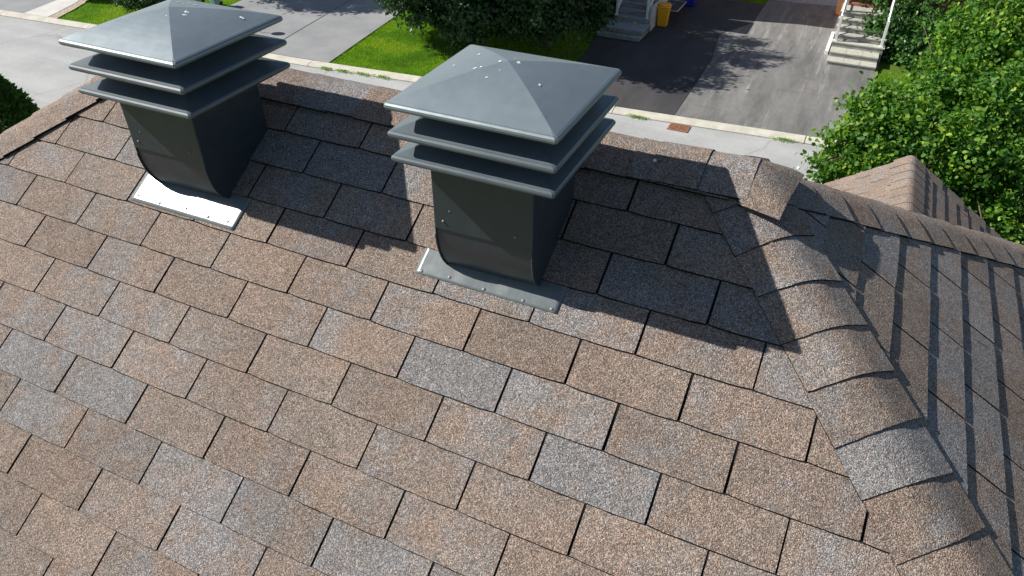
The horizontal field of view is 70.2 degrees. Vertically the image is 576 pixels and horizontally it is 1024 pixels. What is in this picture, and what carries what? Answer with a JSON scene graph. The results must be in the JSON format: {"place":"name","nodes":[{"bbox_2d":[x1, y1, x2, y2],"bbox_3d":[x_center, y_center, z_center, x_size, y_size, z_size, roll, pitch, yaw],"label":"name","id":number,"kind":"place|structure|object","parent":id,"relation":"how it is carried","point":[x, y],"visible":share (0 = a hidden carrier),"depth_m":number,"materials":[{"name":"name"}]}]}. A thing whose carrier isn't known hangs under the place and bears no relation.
{"place":"outdoors","nodes":[
{"label":"outdoors","id":0,"kind":"place"},
{"bbox_2d":[0,0,55,12],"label":"driveway","id":1,"kind":"structure","parent":0,"point":[22,6],"depth_m":32.33,"materials":[{"name":"grey concrete"}]},
{"bbox_2d":[26,0,78,16],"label":"path","id":2,"kind":"structure","parent":0,"point":[50,9],"depth_m":31.87,"materials":[{"name":"grey concrete"}]},
{"bbox_2d":[228,0,397,62],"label":"driveway","id":3,"kind":"structure","parent":0,"point":[332,35],"depth_m":30.29,"materials":[{"name":"grey concrete"}]},
{"bbox_2d":[284,0,349,38],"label":"joint","id":4,"kind":"object","parent":3,"relation":"on","point":[317,19],"visible":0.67,"depth_m":30.59,"materials":[{"name":"grey"}]},
{"bbox_2d":[5,0,934,138],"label":"yard","id":5,"kind":"structure","parent":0,"point":[884,66],"depth_m":27.61,"materials":[{"name":"plant"}]},
{"bbox_2d":[50,0,88,17],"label":"pebble strip","id":6,"kind":"object","parent":5,"relation":"on","point":[68,9],"visible":1,"depth_m":31.78,"materials":[{"name":"beige gravel"}]},
{"bbox_2d":[59,0,240,24],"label":"grass","id":7,"kind":"structure","parent":5,"relation":"on","point":[91,16],"depth_m":31.52,"materials":[{"name":"green plant"}]},
{"bbox_2d":[109,0,165,13],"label":"shrub","id":8,"kind":"object","parent":7,"relation":"on","point":[129,4],"visible":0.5,"depth_m":30.73,"materials":[{"name":"green plant"}]},
{"bbox_2d":[209,0,222,4],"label":"wheeled bin","id":9,"kind":"object","parent":7,"relation":"on","point":[217,2],"visible":0.74,"depth_m":31.97,"materials":[{"name":"teal plastic"}]},
{"bbox_2d":[599,0,620,17],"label":"hydrangea","id":10,"kind":"object","parent":5,"relation":"on","point":[615,2],"visible":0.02,"depth_m":30.25,"materials":[{"name":"green plant"}]},
{"bbox_2d":[840,0,973,72],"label":"broadleaf tree","id":11,"kind":"object","parent":5,"relation":"on","point":[906,36],"visible":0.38,"depth_m":26.61,"materials":[{"name":"green plant"}]},
{"bbox_2d":[331,10,612,76],"bbox_3d":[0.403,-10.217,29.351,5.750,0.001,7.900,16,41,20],"label":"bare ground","id":12,"kind":"structure","parent":0,"point":[529,50],"depth_m":28.34,"materials":[{"name":"green plant"}]},
{"bbox_2d":[367,0,518,56],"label":"maple tree","id":13,"kind":"object","parent":12,"relation":"on","point":[471,22],"visible":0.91,"depth_m":26.20,"materials":[{"name":"green plant"}]},
{"bbox_2d":[484,0,620,48],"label":"maple tree","id":14,"kind":"object","parent":12,"relation":"on","point":[542,20],"visible":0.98,"depth_m":26.34,"materials":[{"name":"green plant"}]},
{"bbox_2d":[0,68,1023,575],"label":"house","id":15,"kind":"structure","parent":0,"point":[724,364],"depth_m":2.22,"materials":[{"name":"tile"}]},
{"bbox_2d":[59,0,289,230],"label":"roof vent","id":16,"kind":"object","parent":15,"relation":"on","point":[180,80],"visible":1,"depth_m":2.44,"materials":[{"name":"metal"}]},
{"bbox_2d":[384,45,621,313],"bbox_3d":[-0.012,-0.353,2.196,0.504,0.679,0.503,16,41,20],"label":"roof vent","id":17,"kind":"object","parent":15,"relation":"on","point":[502,145],"visible":1,"depth_m":2.00,"materials":[{"name":"metal"}]},
{"bbox_2d":[0,16,1023,235],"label":"street","id":18,"kind":"structure","parent":0,"point":[37,59],"depth_m":25.62,"materials":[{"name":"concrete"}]},
{"bbox_2d":[0,10,836,146],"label":"kerb","id":19,"kind":"structure","parent":18,"relation":"on","point":[720,126],"depth_m":23.57,"materials":[{"name":"concrete"}]},
{"bbox_2d":[319,66,796,142],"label":"weeds","id":20,"kind":"object","parent":19,"relation":"on","point":[633,115],"visible":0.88,"depth_m":25.84,"materials":[{"name":"green plant"}]},
{"bbox_2d":[667,123,690,132],"bbox_3d":[5.206,-5.000,22.728,0.640,0.021,0.480,16,41,20],"label":"drain grate","id":21,"kind":"object","parent":18,"relation":"on","point":[679,127],"visible":1,"depth_m":22.72,"materials":[{"name":"metal"}]},
{"bbox_2d":[576,0,764,114],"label":"driveway","id":22,"kind":"structure","parent":0,"point":[661,68],"depth_m":27.45,"materials":[{"name":"grey asphalt"}]},
{"bbox_2d":[596,0,666,41],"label":"stone steps","id":23,"kind":"structure","parent":22,"relation":"on","point":[634,18],"depth_m":29.29,"materials":[{"name":"white paint"}]},
{"bbox_2d":[657,2,671,26],"bbox_3d":[6.199,-11.187,29.809,0.530,0.878,0.565,13,40,17],"label":"wheeled bin","id":24,"kind":"object","parent":22,"relation":"on","point":[663,11],"visible":1,"depth_m":29.60,"materials":[{"name":"yellow plastic"}]},
{"bbox_2d":[667,0,686,21],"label":"garden table","id":25,"kind":"object","parent":22,"relation":"on","point":[676,3],"visible":0.59,"depth_m":30.71,"materials":[{"name":"grey plastic"}]},
{"bbox_2d":[683,0,696,6],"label":"wheeled bin","id":26,"kind":"object","parent":22,"relation":"on","point":[691,3],"visible":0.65,"depth_m":31.94,"materials":[{"name":"blue plastic"}]},
{"bbox_2d":[736,0,767,3],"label":"grass","id":27,"kind":"structure","parent":0,"point":[758,1],"depth_m":32.76,"materials":[{"name":"green plant"}]},
{"bbox_2d":[675,0,878,137],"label":"driveway","id":28,"kind":"structure","parent":0,"point":[768,68],"depth_m":25.68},
{"bbox_2d":[834,0,843,15],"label":"brick pier","id":29,"kind":"structure","parent":28,"relation":"on","point":[838,9],"depth_m":30.92,"materials":[{"name":"brown brick"}]},
{"bbox_2d":[824,0,895,71],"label":"stone steps","id":30,"kind":"structure","parent":28,"relation":"on","point":[850,48],"depth_m":26.88,"materials":[{"name":"white paint"}]},
{"bbox_2d":[776,0,845,5],"bbox_3d":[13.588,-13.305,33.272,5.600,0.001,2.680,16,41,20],"label":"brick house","id":31,"kind":"structure","parent":0,"point":[828,2],"depth_m":32.69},
{"bbox_2d":[877,72,913,97],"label":"grass","id":32,"kind":"structure","parent":0,"point":[889,75],"depth_m":25.71,"materials":[{"name":"green plant"}]},
{"bbox_2d":[847,0,1008,28],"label":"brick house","id":33,"kind":"structure","parent":0,"point":[867,4],"depth_m":27.37,"materials":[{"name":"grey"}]},
{"label":"near yard","id":34,"kind":"structure","parent":0,"visible":0},
{"bbox_2d":[0,73,39,133],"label":"cedar","id":35,"kind":"object","parent":34,"relation":"on","point":[17,106],"visible":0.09,"depth_m":11.85,"materials":[{"name":"green plant"}]},
{"bbox_2d":[793,0,1023,244],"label":"linden tree","id":36,"kind":"object","parent":34,"relation":"on","point":[953,121],"visible":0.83,"depth_m":10.81,"materials":[{"name":"green plant"}]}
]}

